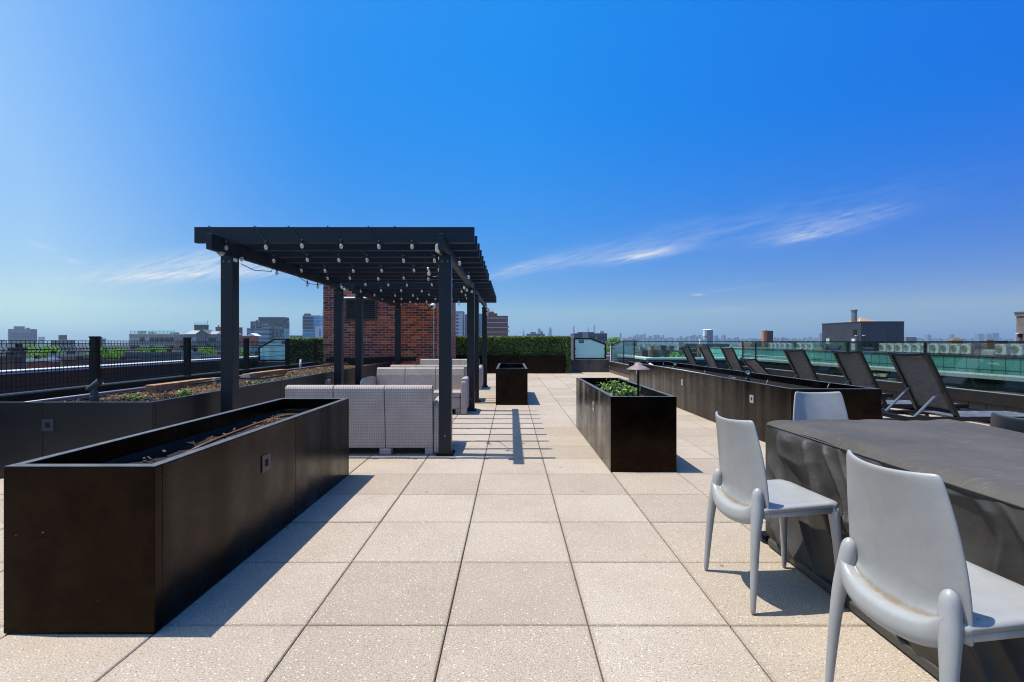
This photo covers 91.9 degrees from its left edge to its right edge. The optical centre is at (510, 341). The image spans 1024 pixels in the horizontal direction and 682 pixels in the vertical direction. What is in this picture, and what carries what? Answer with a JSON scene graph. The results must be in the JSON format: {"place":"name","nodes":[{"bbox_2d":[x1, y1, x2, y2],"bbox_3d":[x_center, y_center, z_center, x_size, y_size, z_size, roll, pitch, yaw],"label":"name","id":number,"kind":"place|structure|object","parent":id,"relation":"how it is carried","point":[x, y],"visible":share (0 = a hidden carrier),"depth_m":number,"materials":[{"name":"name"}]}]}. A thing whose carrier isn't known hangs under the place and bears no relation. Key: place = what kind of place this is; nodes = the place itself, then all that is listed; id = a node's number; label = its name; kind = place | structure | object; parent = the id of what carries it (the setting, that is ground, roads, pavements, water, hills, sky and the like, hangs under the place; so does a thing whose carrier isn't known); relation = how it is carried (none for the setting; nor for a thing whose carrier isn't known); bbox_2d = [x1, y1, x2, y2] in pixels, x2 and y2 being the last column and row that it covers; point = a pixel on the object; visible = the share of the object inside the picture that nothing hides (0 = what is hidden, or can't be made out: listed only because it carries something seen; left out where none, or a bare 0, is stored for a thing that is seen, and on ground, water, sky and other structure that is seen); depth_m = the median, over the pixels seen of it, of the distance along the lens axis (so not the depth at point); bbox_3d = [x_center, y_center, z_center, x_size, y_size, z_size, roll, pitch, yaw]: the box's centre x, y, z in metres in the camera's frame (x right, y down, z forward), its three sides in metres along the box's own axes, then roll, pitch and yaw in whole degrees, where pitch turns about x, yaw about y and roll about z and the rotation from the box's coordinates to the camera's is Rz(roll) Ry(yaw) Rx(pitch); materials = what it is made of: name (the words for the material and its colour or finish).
{"place":"outdoors","nodes":[
{"label":"outdoors","id":0,"kind":"place"},
{"bbox_2d":[0,352,23,369],"bbox_3d":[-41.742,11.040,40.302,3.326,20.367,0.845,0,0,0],"label":"row house","id":1,"kind":"structure","parent":0,"point":[15,366],"depth_m":40.00,"materials":[{"name":"grey"}]},
{"bbox_2d":[8,344,26,368],"bbox_3d":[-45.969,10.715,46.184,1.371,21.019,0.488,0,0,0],"label":"row house","id":2,"kind":"structure","parent":0,"point":[19,352],"depth_m":46.00,"materials":[{"name":"grey brick"}]},
{"bbox_2d":[26,355,60,368],"bbox_3d":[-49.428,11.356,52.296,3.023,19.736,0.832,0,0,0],"label":"row house","id":3,"kind":"structure","parent":0,"point":[29,364],"depth_m":52.00,"materials":[{"name":"red brick"}]},
{"bbox_2d":[56,351,88,366],"bbox_3d":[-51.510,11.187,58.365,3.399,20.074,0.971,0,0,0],"label":"row house","id":4,"kind":"structure","parent":0,"point":[72,355],"depth_m":58.00,"materials":[{"name":"brick"}]},
{"bbox_2d":[64,356,141,366],"bbox_3d":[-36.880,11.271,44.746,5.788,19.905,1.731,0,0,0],"label":"row house","id":5,"kind":"structure","parent":0,"point":[75,363],"depth_m":44.00,"materials":[{"name":"red brick"}]},
{"bbox_2d":[124,349,181,361],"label":"row house","id":6,"kind":"structure","parent":0,"point":[146,356],"depth_m":66.00,"materials":[{"name":"grey"}]},
{"bbox_2d":[191,349,200,359],"bbox_3d":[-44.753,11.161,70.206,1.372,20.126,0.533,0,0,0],"label":"row house","id":7,"kind":"structure","parent":0,"point":[195,353],"depth_m":70.00,"materials":[{"name":"beige paint"}]},
{"bbox_2d":[200,352,239,358],"bbox_3d":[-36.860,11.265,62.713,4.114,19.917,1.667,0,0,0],"label":"row house","id":8,"kind":"structure","parent":0,"point":[214,356],"depth_m":62.00,"materials":[{"name":"grey brick"}]},
{"bbox_2d":[239,327,242,345],"bbox_3d":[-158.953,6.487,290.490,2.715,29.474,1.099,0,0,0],"label":"building","id":9,"kind":"structure","parent":0,"point":[240,332],"depth_m":290.00,"materials":[{"name":"red brick"}]},
{"bbox_2d":[239,345,258,355],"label":"row house","id":10,"kind":"structure","parent":0,"point":[254,350],"depth_m":129.99,"materials":[{"name":"grey"}]},
{"bbox_2d":[0,372,989,681],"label":"paving","id":11,"kind":"structure","parent":0,"point":[534,540],"depth_m":2.43,"materials":[{"name":"concrete"}]},
{"bbox_2d":[4,398,348,633],"bbox_3d":[-1.798,0.871,3.304,0.637,0.699,2.479,0,0,0],"label":"steel planter","id":12,"kind":"object","parent":11,"relation":"on","point":[117,536],"visible":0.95,"depth_m":2.15,"materials":[{"name":"brown metal"}]},
{"bbox_2d":[143,414,282,462],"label":"dry litter","id":13,"kind":"object","parent":12,"relation":"on","point":[192,442],"visible":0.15,"depth_m":3.09,"materials":[{"name":"brown"}]},
{"bbox_2d":[187,414,295,451],"bbox_3d":[-1.733,0.596,3.521,0.085,0.103,1.369,0,0,8],"label":"hose","id":14,"kind":"object","parent":12,"relation":"in","point":[233,432],"visible":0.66,"depth_m":3.14,"materials":[{"name":"brown"}]},
{"bbox_2d":[257,416,283,427],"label":"wood mulch","id":15,"kind":"object","parent":12,"relation":"in","point":[272,419],"visible":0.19,"depth_m":3.41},
{"bbox_2d":[55,365,332,401],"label":"concrete kerb","id":16,"kind":"structure","parent":11,"relation":"on","point":[87,398],"depth_m":6.05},
{"bbox_2d":[0,336,319,401],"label":"fence","id":17,"kind":"object","parent":16,"relation":"on","point":[94,351],"visible":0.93,"depth_m":6.66,"materials":[{"name":"black metal"}]},
{"bbox_2d":[25,364,331,401],"bbox_3d":[-4.900,0.628,9.010,0.040,0.048,8.980,0,0,0],"label":"conduit","id":18,"kind":"object","parent":16,"relation":"on","point":[88,395],"visible":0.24,"depth_m":5.94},
{"bbox_2d":[0,361,391,477],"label":"perimeter planter","id":19,"kind":"object","parent":11,"relation":"on","point":[31,430],"visible":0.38,"depth_m":4.43,"materials":[{"name":"grey metal"}]},
{"bbox_2d":[86,378,103,401],"bbox_3d":[-4.136,0.493,4.921,0.148,0.262,0.080,0,0,-10],"label":"flood light","id":20,"kind":"object","parent":19,"relation":"on","point":[94,392],"visible":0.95,"depth_m":4.90,"materials":[{"name":"grey metal"}]},
{"bbox_2d":[42,393,183,401],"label":"dark litter","id":21,"kind":"object","parent":19,"relation":"on","point":[126,400],"visible":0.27,"depth_m":5.15,"materials":[{"name":"black plant"}]},
{"bbox_2d":[123,392,148,399],"bbox_3d":[-3.952,0.596,5.196,0.291,0.126,0.174,0,0,0],"label":"plant","id":22,"kind":"object","parent":19,"relation":"in","point":[136,396],"visible":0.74,"depth_m":5.18,"materials":[{"name":"green plant"}]},
{"bbox_2d":[145,378,211,393],"bbox_3d":[-4.620,0.619,6.950,0.140,0.120,1.200,0,0,0],"label":"timber","id":23,"kind":"object","parent":19,"relation":"on","point":[159,388],"visible":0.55,"depth_m":6.66,"materials":[{"name":"wood"}]},
{"bbox_2d":[175,389,192,396],"bbox_3d":[-3.628,0.580,5.490,0.170,0.130,0.220,0,0,-44],"label":"plant","id":24,"kind":"object","parent":19,"relation":"in","point":[180,393],"visible":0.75,"depth_m":5.45,"materials":[{"name":"green plant"}]},
{"bbox_2d":[64,363,377,401],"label":"straw mulch","id":25,"kind":"object","parent":19,"relation":"in","point":[215,386],"visible":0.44,"depth_m":6.79,"materials":[{"name":"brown wood"}]},
{"bbox_2d":[191,375,284,384],"bbox_3d":[-4.048,0.569,7.522,0.139,0.074,1.482,0,0,28],"label":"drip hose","id":26,"kind":"object","parent":25,"relation":"on","point":[239,378],"visible":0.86,"depth_m":7.49,"materials":[{"name":"brown plastic"}]},
{"bbox_2d":[240,373,255,379],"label":"concrete block","id":27,"kind":"structure","parent":19,"relation":"on","point":[249,375],"depth_m":8.63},
{"bbox_2d":[252,369,286,377],"bbox_3d":[-4.640,0.624,9.500,0.140,0.120,1.200,0,0,0],"label":"timber","id":28,"kind":"object","parent":19,"relation":"on","point":[269,372],"visible":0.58,"depth_m":9.42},
{"bbox_2d":[239,366,354,385],"bbox_3d":[-3.490,0.583,8.850,0.456,0.095,4.524,0,0,0],"label":"sedum cover","id":29,"kind":"object","parent":19,"relation":"in","point":[275,379],"visible":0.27,"depth_m":7.76,"materials":[{"name":"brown plant"}]},
{"bbox_2d":[348,356,390,365],"bbox_3d":[-3.786,0.539,13.322,1.102,0.270,0.195,0,0,-13],"label":"planter end","id":30,"kind":"object","parent":19,"relation":"on","point":[373,360],"visible":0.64,"depth_m":13.25,"materials":[{"name":"black metal"}]},
{"bbox_2d":[194,227,488,455],"bbox_3d":[-1.865,0.006,7.005,2.960,2.433,4.030,0,0,0],"label":"pergola","id":31,"kind":"object","parent":11,"relation":"on","point":[455,244],"visible":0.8,"depth_m":5.38,"materials":[{"name":"metal"}]},
{"bbox_2d":[208,226,472,292],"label":"string lights","id":32,"kind":"object","parent":31,"relation":"hanging from","point":[428,273],"visible":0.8,"depth_m":6.09,"materials":[{"name":"white"}]},
{"bbox_2d":[285,385,438,454],"bbox_3d":[-1.625,0.847,5.665,1.790,0.754,0.770,0,0,0],"label":"wicker sofa","id":33,"kind":"object","parent":11,"relation":"on","point":[386,419],"visible":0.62,"depth_m":5.31,"materials":[{"name":"wicker"}]},
{"bbox_2d":[323,285,455,365],"bbox_3d":[-3.618,-0.276,16.005,3.205,3.000,4.850,0,0,0],"label":"brick bulkhead","id":34,"kind":"object","parent":11,"relation":"on","point":[379,330],"visible":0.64,"depth_m":13.70,"materials":[{"name":"brown"}]},
{"bbox_2d":[326,357,415,361],"bbox_3d":[-3.800,0.494,13.510,2.408,0.120,0.060,0,0,-4],"label":"wall rail","id":35,"kind":"object","parent":34,"relation":"attached to","point":[392,359],"depth_m":13.53,"materials":[{"name":"black metal"}]},
{"bbox_2d":[433,309,433,358],"bbox_3d":[-2.130,0.104,13.680,0.026,2.040,0.026,0,0,23],"label":"camera conduit","id":36,"kind":"object","parent":34,"relation":"attached to","point":[433,333],"visible":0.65,"depth_m":13.67,"materials":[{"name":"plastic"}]},
{"bbox_2d":[360,367,468,414],"bbox_3d":[-1.625,0.847,8.635,1.790,0.754,0.770,0,0,0],"label":"wicker sofa","id":37,"kind":"object","parent":11,"relation":"on","point":[419,376],"visible":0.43,"depth_m":8.88,"materials":[{"name":"plastic"}]},
{"bbox_2d":[345,280,495,402],"bbox_3d":[-1.865,0.006,11.585,2.960,2.433,4.030,0,0,0],"label":"pergola","id":38,"kind":"object","parent":11,"relation":"on","point":[484,293],"visible":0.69,"depth_m":10.25,"materials":[{"name":"metal"}]},
{"bbox_2d":[356,283,489,315],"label":"string lights","id":39,"kind":"object","parent":38,"relation":"hanging from","point":[487,311],"visible":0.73,"depth_m":11.54,"materials":[{"name":"white"}]},
{"bbox_2d":[390,365,466,375],"bbox_3d":[-1.625,0.847,10.285,1.790,0.754,0.770,0,0,0],"label":"wicker sofa","id":40,"kind":"object","parent":11,"relation":"on","point":[465,366],"visible":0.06,"depth_m":9.91,"materials":[{"name":"wicker"}]},
{"bbox_2d":[420,359,482,389],"bbox_3d":[-1.625,0.847,12.915,1.790,0.754,0.770,0,0,0],"label":"wicker sofa","id":41,"kind":"object","parent":11,"relation":"on","point":[436,361],"visible":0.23,"depth_m":13.17,"materials":[{"name":"plastic"}]},
{"bbox_2d":[456,355,565,372],"bbox_3d":[-0.500,0.877,19.290,5.200,0.687,0.820,0,0,0],"label":"hedge trough","id":42,"kind":"object","parent":11,"relation":"on","point":[545,363],"visible":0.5,"depth_m":18.88,"materials":[{"name":"brown metal"}]},
{"bbox_2d":[456,335,570,354],"bbox_3d":[-0.411,0.175,19.357,5.448,0.840,0.842,0,0,0],"label":"hedge","id":43,"kind":"object","parent":42,"relation":"in","point":[526,345],"visible":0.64,"depth_m":19.01,"materials":[{"name":"green"}]},
{"bbox_2d":[496,363,527,404],"bbox_3d":[0.019,0.873,10.740,0.613,0.694,2.420,0,0,0],"label":"steel planter","id":44,"kind":"object","parent":11,"relation":"on","point":[511,383],"visible":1,"depth_m":9.53,"materials":[{"name":"brown metal"}]},
{"bbox_2d":[565,337,571,371],"bbox_3d":[2.215,0.496,19.267,0.253,1.414,0.718,0,0,0],"label":"hedge","id":45,"kind":"object","parent":11,"relation":"on","point":[568,360],"visible":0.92,"depth_m":18.96,"materials":[{"name":"green"}]},
{"bbox_2d":[571,359,608,371],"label":"concrete curb","id":46,"kind":"structure","parent":11,"relation":"on","point":[589,365],"depth_m":19.62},
{"bbox_2d":[573,338,605,358],"bbox_3d":[3.150,0.289,19.720,1.300,0.850,0.060,0,0,0],"label":"glass partition","id":47,"kind":"object","parent":46,"relation":"on","point":[587,348],"visible":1,"depth_m":19.71,"materials":[{"name":"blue glass"}]},
{"bbox_2d":[576,378,676,471],"bbox_3d":[1.241,0.868,5.840,0.623,0.704,2.421,0,0,0],"label":"steel planter","id":48,"kind":"object","parent":11,"relation":"on","point":[636,433],"visible":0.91,"depth_m":4.63,"materials":[{"name":"brown metal"}]},
{"bbox_2d":[596,382,609,391],"bbox_3d":[1.106,0.582,5.959,0.227,0.187,0.259,0,0,0],"label":"plant","id":49,"kind":"object","parent":48,"relation":"in","point":[603,387],"visible":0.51,"depth_m":5.93,"materials":[{"name":"green plant"}]},
{"bbox_2d":[605,379,628,395],"bbox_3d":[1.248,0.553,5.833,0.321,0.244,0.260,0,0,-43],"label":"plant","id":50,"kind":"object","parent":48,"relation":"in","point":[615,389],"visible":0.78,"depth_m":5.81,"materials":[{"name":"green plant"}]},
{"bbox_2d":[618,385,640,395],"bbox_3d":[1.296,0.572,5.356,0.288,0.207,0.209,0,0,-24],"label":"plant","id":51,"kind":"object","parent":48,"relation":"in","point":[626,391],"visible":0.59,"depth_m":5.33,"materials":[{"name":"green plant"}]},
{"bbox_2d":[626,362,649,395],"bbox_3d":[1.283,0.443,4.980,0.234,0.463,0.234,0,0,0],"label":"path light","id":52,"kind":"object","parent":48,"relation":"on","point":[637,366],"visible":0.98,"depth_m":4.95,"materials":[{"name":"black metal"}]},
{"bbox_2d":[681,346,697,364],"bbox_3d":[5.860,0.681,14.710,1.840,1.085,0.635,0,0,0],"label":"sun lounger","id":53,"kind":"object","parent":11,"relation":"on","point":[689,356],"visible":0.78,"depth_m":14.74,"materials":[{"name":"fabric"}]},
{"bbox_2d":[698,346,718,367],"bbox_3d":[5.860,0.681,13.280,1.840,1.085,0.635,0,0,0],"label":"sun lounger","id":54,"kind":"object","parent":11,"relation":"on","point":[708,356],"visible":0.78,"depth_m":13.29,"materials":[{"name":"fabric"}]},
{"bbox_2d":[720,347,743,370],"bbox_3d":[5.860,0.681,11.890,1.840,1.085,0.635,0,0,0],"label":"sun lounger","id":55,"kind":"object","parent":11,"relation":"on","point":[732,359],"visible":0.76,"depth_m":11.91,"materials":[{"name":"fabric"}]},
{"bbox_2d":[629,361,881,441],"bbox_3d":[3.572,0.871,9.165,0.996,0.699,7.470,0,0,0],"label":"steel planter","id":56,"kind":"object","parent":11,"relation":"on","point":[758,401],"visible":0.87,"depth_m":6.97,"materials":[{"name":"brown metal"}]},
{"bbox_2d":[745,369,750,380],"bbox_3d":[3.418,0.508,7.144,0.082,0.232,0.139,0,0,20],"label":"spotlight","id":57,"kind":"object","parent":56,"relation":"on","point":[747,373],"visible":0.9,"depth_m":7.12,"materials":[{"name":"grey"}]},
{"bbox_2d":[740,357,770,374],"bbox_3d":[5.860,0.786,10.460,1.840,0.875,0.635,0,0,0],"label":"sun lounger","id":58,"kind":"object","parent":11,"relation":"on","point":[754,365],"visible":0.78,"depth_m":10.47,"materials":[{"name":"fabric"}]},
{"bbox_2d":[704,411,841,613],"bbox_3d":[1.281,0.793,2.453,0.480,0.859,0.452,0,0,-5],"label":"side chair","id":59,"kind":"object","parent":11,"relation":"on","point":[743,490],"visible":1,"depth_m":2.33,"materials":[{"name":"grey plastic"}]},
{"bbox_2d":[610,366,1023,411],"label":"railing kerb","id":60,"kind":"structure","parent":11,"relation":"on","point":[971,405],"depth_m":8.02,"materials":[{"name":"concrete"}]},
{"bbox_2d":[608,341,1023,407],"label":"glass railing","id":61,"kind":"object","parent":60,"relation":"on","point":[989,372],"visible":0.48,"depth_m":8.76,"materials":[{"name":"teal glass"}]},
{"bbox_2d":[793,392,848,420],"bbox_3d":[2.230,0.793,3.406,0.452,0.859,0.480,0,0,0],"label":"side chair","id":62,"kind":"object","parent":11,"relation":"on","point":[819,405],"visible":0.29,"depth_m":3.60,"materials":[{"name":"grey plastic"}]},
{"bbox_2d":[783,349,893,408],"bbox_3d":[5.860,0.681,9.070,1.840,1.085,0.635,0,0,0],"label":"sun lounger","id":63,"kind":"object","parent":11,"relation":"on","point":[800,364],"visible":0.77,"depth_m":9.05,"materials":[{"name":"fabric"}]},
{"bbox_2d":[761,419,1023,681],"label":"covered table","id":64,"kind":"object","parent":11,"relation":"on","point":[978,469],"visible":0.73,"depth_m":2.16,"materials":[{"name":"fabric"}]},
{"bbox_2d":[832,350,967,415],"bbox_3d":[5.860,0.681,7.640,1.840,1.085,0.635,0,0,0],"label":"sun lounger","id":65,"kind":"object","parent":11,"relation":"on","point":[855,368],"visible":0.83,"depth_m":7.59,"materials":[{"name":"fabric"}]},
{"bbox_2d":[825,450,1023,681],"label":"side chair","id":66,"kind":"object","parent":11,"relation":"on","point":[905,569],"visible":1,"depth_m":1.44,"materials":[{"name":"grey plastic"}]},
{"bbox_2d":[882,352,1023,420],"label":"sun lounger","id":67,"kind":"object","parent":11,"relation":"on","point":[922,382],"visible":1,"depth_m":6.39,"materials":[{"name":"fabric"}]},
{"bbox_2d":[990,412,1023,432],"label":"side chair","id":68,"kind":"object","parent":11,"relation":"on","point":[1007,422],"visible":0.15,"depth_m":2.76,"materials":[{"name":"plastic"}]},
{"bbox_2d":[37,338,967,342],"bbox_3d":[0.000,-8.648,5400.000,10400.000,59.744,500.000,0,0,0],"label":"hills","id":69,"kind":"structure","parent":0,"point":[87,341],"depth_m":5402.75,"materials":[{"name":"plant"}]},
{"bbox_2d":[0,0,1023,342],"label":"sky","id":70,"kind":"structure","parent":0,"point":[743,169],"materials":[{"name":"blue"}]},
{"bbox_2d":[526,329,544,335],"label":"building","id":71,"kind":"structure","parent":0,"point":[539,332],"depth_m":423.00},
{"bbox_2d":[635,345,684,357],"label":"brick house","id":72,"kind":"structure","parent":0,"point":[662,352],"depth_m":100.00,"materials":[{"name":"grey"}]},
{"bbox_2d":[682,344,696,357],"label":"brick house","id":73,"kind":"structure","parent":0,"point":[693,347],"depth_m":105.80,"materials":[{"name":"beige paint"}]},
{"bbox_2d":[697,344,729,357],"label":"brick house","id":74,"kind":"structure","parent":0,"point":[709,345],"depth_m":105.00,"materials":[{"name":"grey"}]},
{"bbox_2d":[975,334,983,340],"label":"tower","id":75,"kind":"structure","parent":0,"point":[979,337],"depth_m":2600.00,"materials":[{"name":"grey stone"}]},
{"bbox_2d":[986,333,998,340],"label":"tower","id":76,"kind":"structure","parent":0,"point":[994,336],"depth_m":2600.00,"materials":[{"name":"grey stone"}]},
{"bbox_2d":[1014,311,1023,340],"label":"brick building","id":77,"kind":"structure","parent":0,"point":[1019,333],"depth_m":59.52,"materials":[{"name":"beige"}]},
{"label":"ground","id":78,"kind":"structure","parent":0,"visible":0},
{"bbox_2d":[8,326,36,348],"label":"building","id":79,"kind":"structure","parent":78,"relation":"on","point":[19,333],"depth_m":520.00,"materials":[{"name":"grey"}]},
{"bbox_2d":[10,344,50,358],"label":"tree","id":80,"kind":"object","parent":78,"relation":"on","point":[29,345],"visible":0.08,"depth_m":114.66,"materials":[{"name":"green plant"}]},
{"bbox_2d":[27,346,64,358],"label":"tree","id":81,"kind":"object","parent":78,"relation":"on","point":[43,355],"visible":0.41,"depth_m":103.98,"materials":[{"name":"green plant"}]},
{"bbox_2d":[52,335,74,351],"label":"building","id":82,"kind":"structure","parent":78,"relation":"on","point":[62,337],"depth_m":330.00,"materials":[{"name":"grey"}]},
{"bbox_2d":[82,347,124,359],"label":"tree","id":83,"kind":"object","parent":78,"relation":"on","point":[103,353],"visible":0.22,"depth_m":84.82,"materials":[{"name":"green plant"}]},
{"bbox_2d":[129,330,183,351],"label":"hotel","id":84,"kind":"structure","parent":78,"relation":"on","point":[175,338],"depth_m":185.00,"materials":[{"name":"grey"}]},
{"bbox_2d":[194,325,208,330],"bbox_3d":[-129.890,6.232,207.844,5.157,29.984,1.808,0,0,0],"label":"stair tower","id":85,"kind":"structure","parent":78,"relation":"on","point":[201,327],"depth_m":207.00,"materials":[{"name":"grey stone"}]},
{"bbox_2d":[198,347,220,353],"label":"tree","id":86,"kind":"object","parent":78,"relation":"on","point":[208,351],"visible":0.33,"depth_m":109.67,"materials":[{"name":"green plant"}]},
{"bbox_2d":[184,330,242,351],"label":"hotel wing","id":87,"kind":"structure","parent":78,"relation":"on","point":[207,336],"depth_m":184.70,"materials":[{"name":"paint"}]},
{"bbox_2d":[242,333,260,345],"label":"building","id":88,"kind":"structure","parent":78,"relation":"on","point":[253,337],"depth_m":240.00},
{"bbox_2d":[247,317,289,344],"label":"office block","id":89,"kind":"structure","parent":78,"relation":"on","point":[267,329],"depth_m":350.00,"materials":[{"name":"grey"}]},
{"bbox_2d":[302,313,322,337],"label":"glass tower","id":90,"kind":"structure","parent":78,"relation":"on","point":[312,325],"depth_m":399.25,"materials":[{"name":"blue"}]},
{"bbox_2d":[0,342,740,370],"bbox_3d":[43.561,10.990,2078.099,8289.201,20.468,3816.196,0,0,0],"label":"rooftops","id":91,"kind":"object","parent":78,"relation":"on","point":[645,346],"visible":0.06,"depth_m":871.86,"materials":[{"name":"grey"}]},
{"bbox_2d":[699,329,712,343],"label":"lift tower","id":92,"kind":"structure","parent":91,"relation":"on","point":[707,334],"depth_m":189.70,"materials":[{"name":"grey"}]},
{"bbox_2d":[762,330,772,340],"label":"brick tower","id":93,"kind":"structure","parent":91,"relation":"on","point":[767,335],"depth_m":199.70,"materials":[{"name":"red"}]},
{"bbox_2d":[456,311,466,335],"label":"white tower","id":94,"kind":"structure","parent":78,"relation":"on","point":[461,323],"depth_m":310.00,"materials":[{"name":"grey"}]},
{"bbox_2d":[479,314,481,335],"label":"balcony tower","id":95,"kind":"structure","parent":78,"relation":"on","point":[480,324],"depth_m":330.00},
{"bbox_2d":[487,312,508,335],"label":"red tower","id":96,"kind":"structure","parent":78,"relation":"on","point":[497,325],"depth_m":300.00,"materials":[{"name":"red brick"}]},
{"bbox_2d":[570,331,606,358],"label":"apartment slab","id":97,"kind":"structure","parent":78,"relation":"on","point":[600,336],"depth_m":260.00,"materials":[{"name":"stone"}]},
{"bbox_2d":[606,337,620,351],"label":"tree","id":98,"kind":"object","parent":78,"relation":"on","point":[609,343],"visible":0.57,"depth_m":149.23,"materials":[{"name":"green plant"}]},
{"bbox_2d":[619,338,637,349],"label":"brick house","id":99,"kind":"structure","parent":78,"relation":"on","point":[622,339],"depth_m":229.94,"materials":[{"name":"grey"}]},
{"bbox_2d":[660,352,685,357],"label":"tree","id":100,"kind":"object","parent":78,"relation":"on","point":[676,356],"visible":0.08,"depth_m":61.88,"materials":[{"name":"green plant"}]},
{"bbox_2d":[701,309,904,357],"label":"clad wing","id":101,"kind":"structure","parent":78,"relation":"on","point":[858,329],"depth_m":57.25,"materials":[{"name":"metal"}]},
{"bbox_2d":[904,337,915,342],"bbox_3d":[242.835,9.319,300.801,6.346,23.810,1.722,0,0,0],"label":"roof hut","id":102,"kind":"object","parent":78,"relation":"on","point":[909,338],"visible":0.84,"depth_m":300.00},
{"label":"building base","id":103,"kind":"structure","parent":78,"relation":"on","visible":0},
{"bbox_2d":[609,371,989,424],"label":"roof slab","id":104,"kind":"structure","parent":103,"relation":"on","point":[985,422],"depth_m":8.37,"materials":[{"name":"grey"}]},
{"bbox_2d":[0,356,256,393],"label":"roof parapet","id":105,"kind":"structure","parent":104,"relation":"on","point":[129,367],"depth_m":12.21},
{"bbox_2d":[257,361,284,367],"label":"concrete curb","id":106,"kind":"structure","parent":104,"relation":"on","point":[266,363],"depth_m":19.62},
{"bbox_2d":[258,339,284,360],"bbox_3d":[-9.375,0.339,19.720,1.350,0.890,0.060,0,0,0],"label":"glass partition","id":107,"kind":"object","parent":106,"relation":"on","point":[277,356],"visible":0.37,"depth_m":19.71,"materials":[{"name":"teal glass"}]},
{"bbox_2d":[288,337,322,364],"bbox_3d":[-6.350,0.509,19.244,4.369,1.388,0.771,0,0,0],"label":"hedge","id":108,"kind":"object","parent":104,"relation":"on","point":[294,357],"visible":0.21,"depth_m":18.95,"materials":[{"name":"green"}]},
{"bbox_2d":[635,356,741,365],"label":"roof parapet","id":109,"kind":"structure","parent":104,"relation":"on","point":[719,361],"depth_m":16.80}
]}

